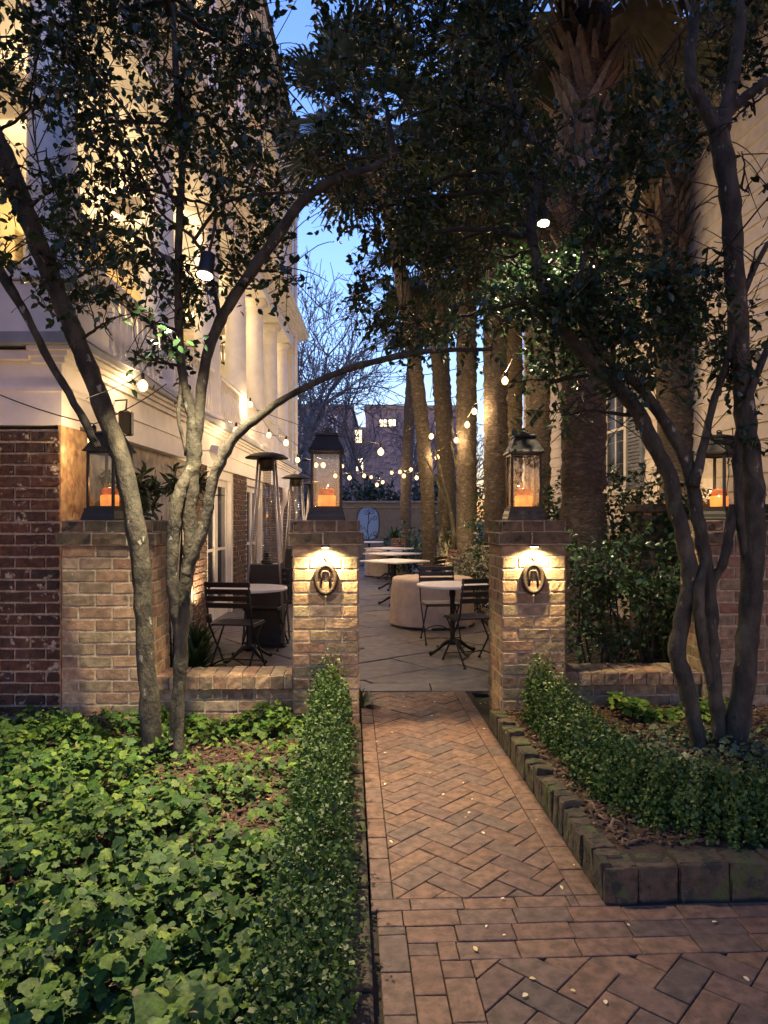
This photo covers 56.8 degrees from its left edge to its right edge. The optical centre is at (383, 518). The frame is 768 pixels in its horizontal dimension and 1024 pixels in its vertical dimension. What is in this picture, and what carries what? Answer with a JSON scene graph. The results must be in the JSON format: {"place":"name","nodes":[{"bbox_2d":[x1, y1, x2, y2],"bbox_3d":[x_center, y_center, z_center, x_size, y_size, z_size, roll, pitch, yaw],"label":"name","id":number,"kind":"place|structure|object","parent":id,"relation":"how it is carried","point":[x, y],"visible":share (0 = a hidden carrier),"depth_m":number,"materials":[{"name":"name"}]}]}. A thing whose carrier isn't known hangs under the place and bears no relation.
{"place":"outdoors","nodes":[
{"label":"outdoors","id":0,"kind":"place"},
{"bbox_2d":[0,521,490,902],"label":"ground","id":1,"kind":"structure","parent":0,"point":[486,708],"depth_m":5.27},
{"bbox_2d":[0,726,342,1023],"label":"garden bed","id":2,"kind":"object","parent":1,"relation":"on","point":[114,988],"depth_m":3.24,"materials":[{"name":"soil"}]},
{"bbox_2d":[55,520,169,728],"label":"gate pier","id":3,"kind":"structure","parent":2,"relation":"on","point":[99,664],"depth_m":4.79,"materials":[{"name":"brick"}]},
{"bbox_2d":[80,431,136,519],"bbox_3d":[-1.932,-0.319,5.006,0.272,0.662,0.272,0,0,15],"label":"candle lantern","id":4,"kind":"object","parent":3,"relation":"on","point":[109,508],"visible":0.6,"depth_m":4.92,"materials":[{"name":"black metal"}]},
{"bbox_2d":[8,711,268,1012],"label":"fallen leaves","id":5,"kind":"object","parent":2,"relation":"on","point":[136,991],"visible":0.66,"depth_m":2.25,"materials":[{"name":"brown plant"}]},
{"bbox_2d":[0,701,307,1023],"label":"ground ivy","id":6,"kind":"object","parent":2,"relation":"on","point":[38,984],"visible":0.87,"depth_m":2.63,"materials":[{"name":"green plant"}]},
{"bbox_2d":[9,992,236,1023],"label":"ground ivy","id":7,"kind":"object","parent":6,"relation":"on","point":[147,1006],"visible":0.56,"depth_m":1.76,"materials":[{"name":"green plant"}]},
{"bbox_2d":[135,699,295,741],"bbox_3d":[-1.082,1.397,4.678,1.010,0.347,0.432,0,0,0],"label":"ground ivy","id":8,"kind":"object","parent":2,"relation":"on","point":[275,716],"visible":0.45,"depth_m":4.62,"materials":[{"name":"green plant"}]},
{"bbox_2d":[222,648,368,1023],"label":"box hedge","id":9,"kind":"object","parent":2,"relation":"on","point":[302,965],"visible":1,"depth_m":2.28,"materials":[{"name":"green plant"}]},
{"bbox_2d":[287,520,363,722],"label":"gate pier","id":10,"kind":"structure","parent":2,"relation":"on","point":[321,624],"depth_m":4.85,"materials":[{"name":"brick"}]},
{"bbox_2d":[313,557,337,595],"bbox_3d":[-0.398,0.394,4.838,0.168,0.268,0.031,0,0,-3],"label":"iron oval","id":11,"kind":"object","parent":10,"relation":"attached to","point":[325,564],"visible":1,"depth_m":4.83,"materials":[{"name":"metal"}]},
{"bbox_2d":[306,428,345,519],"bbox_3d":[-0.409,-0.319,5.077,0.272,0.662,0.272,0,0,-3],"label":"candle lantern","id":12,"kind":"object","parent":10,"relation":"on","point":[326,443],"visible":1,"depth_m":4.97,"materials":[{"name":"black metal"}]},
{"bbox_2d":[157,666,292,723],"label":"wall","id":13,"kind":"structure","parent":1,"relation":"on","point":[225,693],"depth_m":4.90,"materials":[{"name":"brick"}]},
{"bbox_2d":[0,0,492,762],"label":"ligustrum tree","id":14,"kind":"object","parent":1,"relation":"on","point":[80,80],"visible":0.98,"depth_m":4.17,"materials":[{"name":"green plant"}]},
{"bbox_2d":[195,220,216,279],"bbox_3d":[-0.942,-1.426,3.756,0.106,0.313,0.110,0,0,0],"label":"tree spotlight","id":15,"kind":"object","parent":14,"relation":"attached to","point":[205,270],"visible":1,"depth_m":3.74,"materials":[{"name":"black metal"}]},
{"bbox_2d":[39,301,409,479],"bbox_3d":[-1.230,-1.260,11.798,1.032,0.738,14.874,0,0,11],"label":"string light","id":16,"kind":"object","parent":14,"relation":"hanging from","point":[142,385],"visible":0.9,"depth_m":6.36,"materials":[{"name":"black plastic"}]},
{"bbox_2d":[298,392,347,461],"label":"bare tree","id":17,"kind":"object","parent":1,"relation":"on","point":[314,419],"visible":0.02,"depth_m":38.49,"materials":[{"name":"brown plant"}]},
{"bbox_2d":[298,277,379,449],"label":"bare tree","id":18,"kind":"object","parent":1,"relation":"on","point":[313,368],"visible":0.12,"depth_m":26.43,"materials":[{"name":"brown plant"}]},
{"bbox_2d":[299,412,390,500],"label":"bare tree","id":19,"kind":"object","parent":1,"relation":"on","point":[359,452],"visible":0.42,"depth_m":40.79,"materials":[{"name":"brown plant"}]},
{"bbox_2d":[298,249,397,518],"bbox_3d":[-2.860,-5.286,34.806,7.558,13.692,15.469,0,0,-24],"label":"bare tree","id":20,"kind":"object","parent":1,"relation":"on","point":[300,452],"visible":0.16,"depth_m":32.90,"materials":[{"name":"brown plant"}]},
{"bbox_2d":[298,258,405,500],"bbox_3d":[-3.021,-3.757,26.968,8.350,10.636,8.528,0,0,19],"label":"bare tree","id":21,"kind":"object","parent":1,"relation":"on","point":[320,392],"visible":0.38,"depth_m":27.74,"materials":[{"name":"brown plant"}]},
{"bbox_2d":[298,305,405,499],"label":"bare tree","id":22,"kind":"object","parent":1,"relation":"on","point":[352,452],"visible":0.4,"depth_m":32.42,"materials":[{"name":"brown plant"}]},
{"bbox_2d":[298,281,405,507],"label":"bare tree","id":23,"kind":"object","parent":1,"relation":"on","point":[306,454],"visible":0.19,"depth_m":30.44,"materials":[{"name":"brown plant"}]},
{"bbox_2d":[342,722,373,1023],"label":"kerb","id":24,"kind":"structure","parent":1,"relation":"on","point":[364,1013],"depth_m":2.53,"materials":[{"name":"brick"}]},
{"bbox_2d":[298,404,477,519],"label":"apartment building","id":25,"kind":"structure","parent":1,"relation":"on","point":[375,463],"depth_m":50.00,"materials":[{"name":"brown"}]},
{"bbox_2d":[388,418,396,427],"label":"window","id":26,"kind":"structure","parent":25,"relation":"in","point":[391,421],"depth_m":49.94,"materials":[{"name":"yellow"}]},
{"bbox_2d":[379,402,483,500],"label":"bare tree","id":27,"kind":"object","parent":1,"relation":"on","point":[415,457],"visible":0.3,"depth_m":31.41,"materials":[{"name":"brown plant"}]},
{"bbox_2d":[435,399,483,488],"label":"bare tree","id":28,"kind":"object","parent":1,"relation":"on","point":[479,459],"visible":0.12,"depth_m":34.92,"materials":[{"name":"brown plant"}]},
{"bbox_2d":[288,0,767,755],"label":"ligustrum tree","id":29,"kind":"object","parent":1,"relation":"on","point":[564,298],"visible":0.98,"depth_m":4.12,"materials":[{"name":"green plant"}]},
{"bbox_2d":[536,196,549,227],"bbox_3d":[1.110,-2.197,4.958,0.099,0.313,0.114,0,0,0],"label":"tree spotlight","id":30,"kind":"object","parent":29,"relation":"attached to","point":[540,217],"visible":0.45,"depth_m":4.93,"materials":[{"name":"black metal"}]},
{"bbox_2d":[478,559,629,662],"bbox_3d":[3.986,1.464,17.777,5.535,0.069,25.026,0,0,0],"label":"garden bed","id":31,"kind":"object","parent":1,"relation":"on","point":[613,622],"depth_m":9.67,"materials":[{"name":"plant"}]},
{"bbox_2d":[0,608,767,914],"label":"bark mulch","id":32,"kind":"object","parent":31,"relation":"on","point":[593,805],"visible":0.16,"depth_m":3.79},
{"bbox_2d":[315,492,456,557],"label":"courtyard wall","id":33,"kind":"structure","parent":31,"relation":"on","point":[377,519],"depth_m":26.00,"materials":[{"name":"beige paint"}]},
{"bbox_2d":[298,471,483,524],"bbox_3d":[0.400,-0.390,29.216,10.895,3.695,3.703,0,0,0],"label":"hedge","id":34,"kind":"object","parent":31,"relation":"on","point":[371,493],"visible":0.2,"depth_m":29.04,"materials":[{"name":"green plant"}]},
{"bbox_2d":[363,232,478,570],"bbox_3d":[0.976,-2.724,15.524,3.034,8.348,2.906,0,0,0],"label":"palm tree","id":35,"kind":"object","parent":31,"relation":"on","point":[442,393],"visible":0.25,"depth_m":15.33,"materials":[{"name":"brown plant"}]},
{"bbox_2d":[419,441,456,556],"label":"crepe myrtle","id":36,"kind":"object","parent":31,"relation":"on","point":[446,496],"visible":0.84,"depth_m":13.38,"materials":[{"name":"brown plant"}]},
{"bbox_2d":[358,359,511,479],"bbox_3d":[0.680,-1.431,15.853,0.657,1.021,14.598,0,0,-9],"label":"string light","id":37,"kind":"object","parent":36,"relation":"hanging from","point":[474,410],"visible":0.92,"depth_m":11.57,"materials":[{"name":"glass"}]},
{"bbox_2d":[381,110,510,576],"bbox_3d":[1.576,-3.128,13.289,3.344,9.157,3.362,0,0,0],"label":"palm tree","id":38,"kind":"object","parent":31,"relation":"on","point":[466,463],"visible":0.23,"depth_m":13.14,"materials":[{"name":"brown plant"}]},
{"bbox_2d":[417,506,483,572],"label":"evergreen bush","id":39,"kind":"object","parent":31,"relation":"on","point":[448,535],"visible":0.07,"depth_m":15.15,"materials":[{"name":"green plant"}]},
{"bbox_2d":[435,478,484,543],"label":"evergreen bush","id":40,"kind":"object","parent":31,"relation":"on","point":[436,512],"visible":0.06,"depth_m":19.96,"materials":[{"name":"green plant"}]},
{"bbox_2d":[436,535,489,612],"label":"white flowering shrub","id":41,"kind":"object","parent":31,"relation":"on","point":[472,564],"visible":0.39,"depth_m":10.72,"materials":[{"name":"plant"}]},
{"bbox_2d":[374,47,557,608],"bbox_3d":[1.749,-3.122,11.357,3.700,9.144,3.605,0,0,-32],"label":"palm tree","id":42,"kind":"object","parent":31,"relation":"on","point":[495,421],"visible":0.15,"depth_m":11.24,"materials":[{"name":"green plant"}]},
{"bbox_2d":[425,154,552,506],"bbox_3d":[2.293,-2.486,12.802,3.297,7.872,3.286,0,0,30],"label":"palm tree","id":43,"kind":"object","parent":31,"relation":"on","point":[515,340],"visible":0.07,"depth_m":12.66,"materials":[{"name":"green plant"}]},
{"bbox_2d":[458,493,551,596],"bbox_3d":[2.060,0.717,12.187,2.245,2.343,2.508,0,0,0],"label":"evergreen bush","id":44,"kind":"object","parent":31,"relation":"on","point":[472,524],"visible":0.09,"depth_m":12.34,"materials":[{"name":"green plant"}]},
{"bbox_2d":[414,71,632,519],"bbox_3d":[2.260,-2.755,10.618,3.035,8.410,3.163,0,0,-45],"label":"palm tree","id":45,"kind":"object","parent":31,"relation":"on","point":[538,398],"visible":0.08,"depth_m":10.45,"materials":[{"name":"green plant"}]},
{"bbox_2d":[401,0,767,663],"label":"palm tree","id":46,"kind":"object","parent":31,"relation":"on","point":[592,54],"visible":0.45,"depth_m":6.45,"materials":[{"name":"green plant"}]},
{"bbox_2d":[565,516,681,663],"bbox_3d":[1.842,0.719,5.508,1.727,1.470,1.312,0,0,0],"label":"camellia bush","id":47,"kind":"object","parent":31,"relation":"on","point":[603,584],"visible":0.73,"depth_m":5.50,"materials":[{"name":"green plant"}]},
{"bbox_2d":[534,0,725,503],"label":"palm tree","id":48,"kind":"object","parent":31,"relation":"on","point":[680,417],"visible":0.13,"depth_m":8.21,"materials":[{"name":"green plant"}]},
{"bbox_2d":[529,459,732,662],"bbox_3d":[2.487,0.428,7.599,2.088,2.309,3.485,0,0,0],"label":"ivy bush","id":49,"kind":"object","parent":31,"relation":"on","point":[624,526],"visible":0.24,"depth_m":7.37,"materials":[{"name":"green plant"}]},
{"bbox_2d":[565,662,701,708],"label":"wall","id":50,"kind":"structure","parent":31,"relation":"on","point":[654,683],"depth_m":5.02,"materials":[{"name":"brick"}]},
{"bbox_2d":[624,504,767,662],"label":"garden wall","id":51,"kind":"structure","parent":31,"relation":"on","point":[646,509],"depth_m":6.45,"materials":[{"name":"brick"}]},
{"bbox_2d":[680,520,767,707],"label":"gate pier","id":52,"kind":"structure","parent":31,"relation":"on","point":[728,589],"depth_m":5.02,"materials":[{"name":"brick"}]},
{"bbox_2d":[693,430,733,519],"bbox_3d":[2.458,-0.319,5.208,0.272,0.662,0.272,0,0,-33],"label":"candle lantern","id":53,"kind":"object","parent":52,"relation":"on","point":[718,509],"visible":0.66,"depth_m":5.13,"materials":[{"name":"black metal"}]},
{"bbox_2d":[490,708,767,904],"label":"kerb","id":54,"kind":"structure","parent":1,"relation":"on","point":[614,876],"depth_m":2.75,"materials":[{"name":"brick"}]},
{"bbox_2d":[523,0,767,618],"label":"clapboard house","id":55,"kind":"structure","parent":1,"relation":"on","point":[626,448],"depth_m":7.84,"materials":[{"name":"white paint"}]},
{"bbox_2d":[602,364,625,494],"bbox_3d":[3.346,-1.260,10.520,0.066,1.840,1.155,0,0,-5],"label":"window","id":56,"kind":"structure","parent":55,"relation":"in","point":[619,447],"depth_m":10.35,"materials":[{"name":"glass"}]},
{"bbox_2d":[169,558,489,696],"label":"courtyard paving","id":57,"kind":"structure","parent":0,"point":[394,659],"depth_m":7.61,"materials":[{"name":"stone"}]},
{"bbox_2d":[0,0,311,719],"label":"porch house","id":58,"kind":"structure","parent":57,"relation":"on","point":[42,475],"depth_m":6.93,"materials":[{"name":"paint"}]},
{"bbox_2d":[0,384,166,441],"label":"string light","id":59,"kind":"object","parent":58,"relation":"hanging from","point":[94,427],"visible":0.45,"depth_m":5.00,"materials":[{"name":"black plastic"}]},
{"bbox_2d":[114,399,133,435],"bbox_3d":[-2.225,-0.859,6.031,0.204,0.318,0.100,0,0,16],"label":"porch speaker","id":60,"kind":"object","parent":58,"relation":"attached to","point":[126,421],"visible":0.83,"depth_m":5.98},
{"bbox_2d":[119,307,137,367],"bbox_3d":[-4.666,-2.675,12.850,0.068,2.050,1.100,0,0,0],"label":"window","id":61,"kind":"structure","parent":58,"relation":"in","point":[119,307],"depth_m":12.78,"materials":[{"name":"white paint"}]},
{"bbox_2d":[121,210,141,259],"bbox_3d":[-3.450,-3.905,9.750,0.340,0.730,0.294,0,0,0],"label":"porch lantern","id":62,"kind":"object","parent":58,"relation":"hanging from","point":[137,224],"visible":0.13,"depth_m":9.70,"materials":[{"name":"yellow metal"}]},
{"bbox_2d":[202,445,220,461],"bbox_3d":[-2.195,-0.798,9.000,0.230,0.266,0.250,0,0,0],"label":"floodlight","id":63,"kind":"object","parent":58,"relation":"attached to","point":[213,450],"visible":0.73,"depth_m":8.92,"materials":[{"name":"white paint"}]},
{"bbox_2d":[206,467,232,626],"bbox_3d":[-2.430,0.380,10.250,0.140,2.140,1.660,0,0,0],"label":"door","id":64,"kind":"structure","parent":58,"relation":"in","point":[219,539],"depth_m":10.65,"materials":[{"name":"white paint"}]},
{"bbox_2d":[220,341,224,364],"bbox_3d":[-3.600,-3.880,16.200,0.340,0.780,0.294,0,0,0],"label":"porch lantern","id":65,"kind":"object","parent":58,"relation":"hanging from","point":[222,344],"visible":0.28,"depth_m":16.18,"materials":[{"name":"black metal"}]},
{"bbox_2d":[246,478,261,578],"bbox_3d":[-2.430,0.380,12.950,0.140,2.140,1.660,0,0,0],"label":"door","id":66,"kind":"structure","parent":58,"relation":"in","point":[250,483],"depth_m":13.09,"materials":[{"name":"white paint"}]},
{"bbox_2d":[238,390,400,483],"bbox_3d":[-1.084,-1.520,17.155,0.469,1.048,12.148,0,0,14],"label":"string light","id":67,"kind":"object","parent":58,"relation":"hanging from","point":[250,404],"visible":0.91,"depth_m":13.97,"materials":[{"name":"glass"}]},
{"bbox_2d":[91,460,224,666],"bbox_3d":[-2.046,0.470,6.045,0.976,1.963,1.106,0,0,32],"label":"oleander","id":68,"kind":"object","parent":57,"relation":"on","point":[146,490],"visible":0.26,"depth_m":6.11,"materials":[{"name":"green plant"}]},
{"bbox_2d":[171,616,237,654],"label":"liriope clump","id":69,"kind":"object","parent":57,"relation":"on","point":[196,634],"visible":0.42,"depth_m":7.70,"materials":[{"name":"green plant"}]},
{"bbox_2d":[169,634,248,667],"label":"liriope clump","id":70,"kind":"object","parent":57,"relation":"on","point":[198,656],"visible":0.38,"depth_m":6.61,"materials":[{"name":"green plant"}]},
{"bbox_2d":[204,582,266,667],"bbox_3d":[-1.397,1.014,6.719,0.442,0.872,0.535,0,0,8],"label":"folding chair","id":71,"kind":"object","parent":57,"relation":"on","point":[251,622],"visible":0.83,"depth_m":6.51,"materials":[{"name":"black metal"}]},
{"bbox_2d":[210,584,287,663],"bbox_3d":[-1.378,1.075,7.250,0.780,0.746,0.780,0,0,-17],"label":"cafe table","id":72,"kind":"object","parent":57,"relation":"on","point":[248,646],"visible":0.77,"depth_m":7.22,"materials":[{"name":"metal"}]},
{"bbox_2d":[242,452,290,647],"bbox_3d":[-1.352,0.343,8.200,0.500,2.215,0.500,0,0,0],"label":"patio heater","id":73,"kind":"object","parent":57,"relation":"on","point":[266,570],"visible":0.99,"depth_m":8.03,"materials":[{"name":"black metal"}]},
{"bbox_2d":[242,568,290,651],"bbox_3d":[-1.329,1.014,8.031,0.442,0.872,0.535,0,0,8],"label":"folding chair","id":74,"kind":"object","parent":57,"relation":"on","point":[267,607],"visible":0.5,"depth_m":7.96,"materials":[{"name":"black metal"}]},
{"bbox_2d":[282,474,309,603],"bbox_3d":[-1.520,0.343,12.300,0.500,2.215,0.500,0,0,0],"label":"patio heater","id":75,"kind":"object","parent":57,"relation":"on","point":[296,480],"visible":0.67,"depth_m":12.17,"materials":[{"name":"black metal"}]},
{"bbox_2d":[294,194,297,520],"bbox_3d":[-2.213,-4.050,17.800,0.105,11.000,0.110,0,0,0],"label":"flag pole","id":76,"kind":"object","parent":57,"relation":"on","point":[296,381],"visible":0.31,"depth_m":17.76,"materials":[{"name":"metal"}]},
{"bbox_2d":[303,481,325,517],"bbox_3d":[-1.450,0.343,14.600,0.500,2.215,0.500,0,0,0],"label":"patio heater","id":77,"kind":"object","parent":57,"relation":"on","point":[317,483],"visible":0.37,"depth_m":14.49,"materials":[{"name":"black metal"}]},
{"bbox_2d":[268,0,436,571],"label":"palm tree","id":78,"kind":"object","parent":57,"relation":"on","point":[313,70],"visible":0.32,"depth_m":14.06,"materials":[{"name":"brown plant"}]},
{"bbox_2d":[348,409,436,486],"bbox_3d":[0.336,-1.436,16.006,0.916,1.177,6.524,0,0,-17],"label":"string light","id":79,"kind":"object","parent":78,"relation":"hanging from","point":[431,435],"visible":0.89,"depth_m":16.97,"materials":[{"name":"black plastic"}]},
{"bbox_2d":[364,549,408,577],"bbox_3d":[0.080,1.107,17.901,1.170,0.676,1.171,0,0,0],"label":"fire pit cover","id":80,"kind":"object","parent":57,"relation":"on","point":[376,569],"visible":0.59,"depth_m":17.43,"materials":[{"name":"fabric"}]},
{"bbox_2d":[364,547,413,579],"bbox_3d":[0.120,1.075,16.900,0.840,0.746,0.840,0,0,-45],"label":"cafe table","id":81,"kind":"object","parent":57,"relation":"on","point":[388,549],"visible":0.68,"depth_m":16.82,"materials":[{"name":"beige metal"}]},
{"bbox_2d":[363,552,420,590],"bbox_3d":[0.160,1.075,14.400,0.840,0.746,0.840,0,0,-45],"label":"cafe table","id":82,"kind":"object","parent":57,"relation":"on","point":[391,554],"visible":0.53,"depth_m":14.28,"materials":[{"name":"stone"}]},
{"bbox_2d":[360,558,429,605],"bbox_3d":[0.180,1.075,11.900,0.840,0.746,0.840,0,0,-45],"label":"cafe table","id":83,"kind":"object","parent":57,"relation":"on","point":[394,561],"visible":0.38,"depth_m":11.85,"materials":[{"name":"stone"}]},
{"bbox_2d":[379,526,411,542],"bbox_3d":[0.296,0.841,22.749,1.341,1.218,1.101,0,0,-16],"label":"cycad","id":84,"kind":"object","parent":57,"relation":"on","point":[395,533],"visible":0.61,"depth_m":22.66,"materials":[{"name":"green plant"}]},
{"bbox_2d":[391,538,405,546],"bbox_3d":[0.358,1.014,20.430,0.442,0.872,0.535,0,0,15],"label":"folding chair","id":85,"kind":"object","parent":57,"relation":"on","point":[395,545],"visible":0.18,"depth_m":20.65,"materials":[{"name":"black metal"}]},
{"bbox_2d":[375,528,437,563],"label":"evergreen bush","id":86,"kind":"object","parent":57,"relation":"on","point":[389,541],"visible":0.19,"depth_m":22.10,"materials":[{"name":"green plant"}]},
{"bbox_2d":[363,269,453,565],"bbox_3d":[0.841,-2.946,20.978,3.068,8.793,2.956,0,0,0],"label":"palm tree","id":87,"kind":"object","parent":57,"relation":"on","point":[406,481],"visible":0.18,"depth_m":20.86,"materials":[{"name":"brown plant"}]},
{"bbox_2d":[389,574,474,629],"bbox_3d":[0.660,1.117,9.753,1.172,0.656,1.178,0,0,0],"label":"fire pit cover","id":88,"kind":"object","parent":57,"relation":"on","point":[405,609],"visible":0.69,"depth_m":9.29,"materials":[{"name":"fabric"}]},
{"bbox_2d":[387,520,477,574],"bbox_3d":[1.020,0.833,17.398,2.420,1.605,1.812,0,0,0],"label":"evergreen bush","id":89,"kind":"object","parent":57,"relation":"on","point":[409,567],"visible":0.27,"depth_m":17.37,"materials":[{"name":"green plant"}]},
{"bbox_2d":[431,556,446,571],"bbox_3d":[0.647,1.014,10.984,0.535,0.872,0.442,0,0,30],"label":"folding chair","id":90,"kind":"object","parent":57,"relation":"on","point":[440,558],"visible":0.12,"depth_m":10.85,"materials":[{"name":"black metal"}]},
{"bbox_2d":[418,566,461,644],"bbox_3d":[0.659,1.014,8.381,0.442,0.872,0.535,0,0,-6],"label":"folding chair","id":91,"kind":"object","parent":57,"relation":"on","point":[444,603],"visible":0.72,"depth_m":8.57,"materials":[{"name":"black metal"}]},
{"bbox_2d":[426,549,457,571],"bbox_3d":[1.050,1.014,13.208,0.535,0.872,0.442,0,0,-15],"label":"folding chair","id":92,"kind":"object","parent":57,"relation":"on","point":[452,554],"visible":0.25,"depth_m":13.24,"materials":[{"name":"black metal"}]},
{"bbox_2d":[417,581,487,657],"bbox_3d":[0.735,1.075,7.620,0.770,0.746,0.770,0,0,0],"label":"cafe table","id":93,"kind":"object","parent":57,"relation":"on","point":[451,586],"visible":0.81,"depth_m":7.57,"materials":[{"name":"stone"}]},
{"bbox_2d":[442,578,489,668],"bbox_3d":[0.879,1.014,7.120,0.442,0.872,0.535,0,0,-18],"label":"folding chair","id":94,"kind":"object","parent":57,"relation":"on","point":[469,616],"visible":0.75,"depth_m":6.92,"materials":[{"name":"black metal"}]},
{"bbox_2d":[256,401,440,454],"bbox_3d":[0.047,-1.512,10.830,1.006,1.252,4.300,0,0,40],"label":"string light","id":95,"kind":"object","parent":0,"point":[380,451],"visible":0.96,"depth_m":9.97,"materials":[{"name":"black plastic"}]},
{"bbox_2d":[300,388,483,405],"bbox_3d":[3.678,-13.028,34.001,37.751,15.894,0.040,0,0,-25],"label":"overhead wire","id":96,"kind":"object","parent":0,"point":[370,404],"visible":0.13,"depth_m":31.86,"materials":[{"name":"black metal"}]},
{"bbox_2d":[267,0,700,520],"label":"sky","id":97,"kind":"structure","parent":0,"point":[294,30],"materials":[{"name":"blue"}]},
{"bbox_2d":[360,691,767,1023],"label":"brick path","id":98,"kind":"structure","parent":0,"point":[445,874],"depth_m":2.58,"materials":[{"name":"brick"}]},
{"bbox_2d":[359,687,388,707],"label":"liriope clump","id":99,"kind":"object","parent":98,"relation":"on","point":[365,699],"visible":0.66,"depth_m":5.46,"materials":[{"name":"green plant"}]},
{"bbox_2d":[376,699,749,1003],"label":"petals","id":100,"kind":"object","parent":98,"relation":"on","point":[475,948],"visible":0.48,"depth_m":2.38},
{"bbox_2d":[507,708,767,854],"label":"garden bed","id":101,"kind":"object","parent":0,"point":[663,847],"visible":0.2,"depth_m":3.06,"materials":[{"name":"soil"}]},
{"bbox_2d":[484,520,571,711],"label":"gate pier","id":102,"kind":"structure","parent":101,"relation":"on","point":[522,623],"depth_m":4.92,"materials":[{"name":"brick"}]},
{"bbox_2d":[502,429,545,519],"bbox_3d":[1.014,-0.319,5.162,0.272,0.662,0.272,0,0,0],"label":"candle lantern","id":103,"kind":"object","parent":102,"relation":"on","point":[528,446],"visible":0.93,"depth_m":5.06,"materials":[{"name":"black metal"}]},
{"bbox_2d":[521,556,545,594],"bbox_3d":[1.032,0.394,4.904,0.168,0.268,0.031,0,0,-3],"label":"iron oval","id":104,"kind":"object","parent":102,"relation":"attached to","point":[526,568],"visible":1,"depth_m":4.89,"materials":[{"name":"metal"}]},
{"bbox_2d":[515,649,767,851],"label":"box hedge","id":105,"kind":"object","parent":101,"relation":"on","point":[628,772],"visible":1,"depth_m":3.25,"materials":[{"name":"green plant"}]},
{"bbox_2d":[604,689,728,724],"bbox_3d":[1.910,1.301,4.770,0.817,0.260,0.425,0,0,0],"label":"ground ivy","id":106,"kind":"object","parent":101,"relation":"on","point":[643,709],"visible":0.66,"depth_m":4.70,"materials":[{"name":"green plant"}]},
{"bbox_2d":[613,722,767,787],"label":"ground ivy","id":107,"kind":"object","parent":101,"relation":"on","point":[756,744],"visible":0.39,"depth_m":4.02,"materials":[{"name":"green plant"}]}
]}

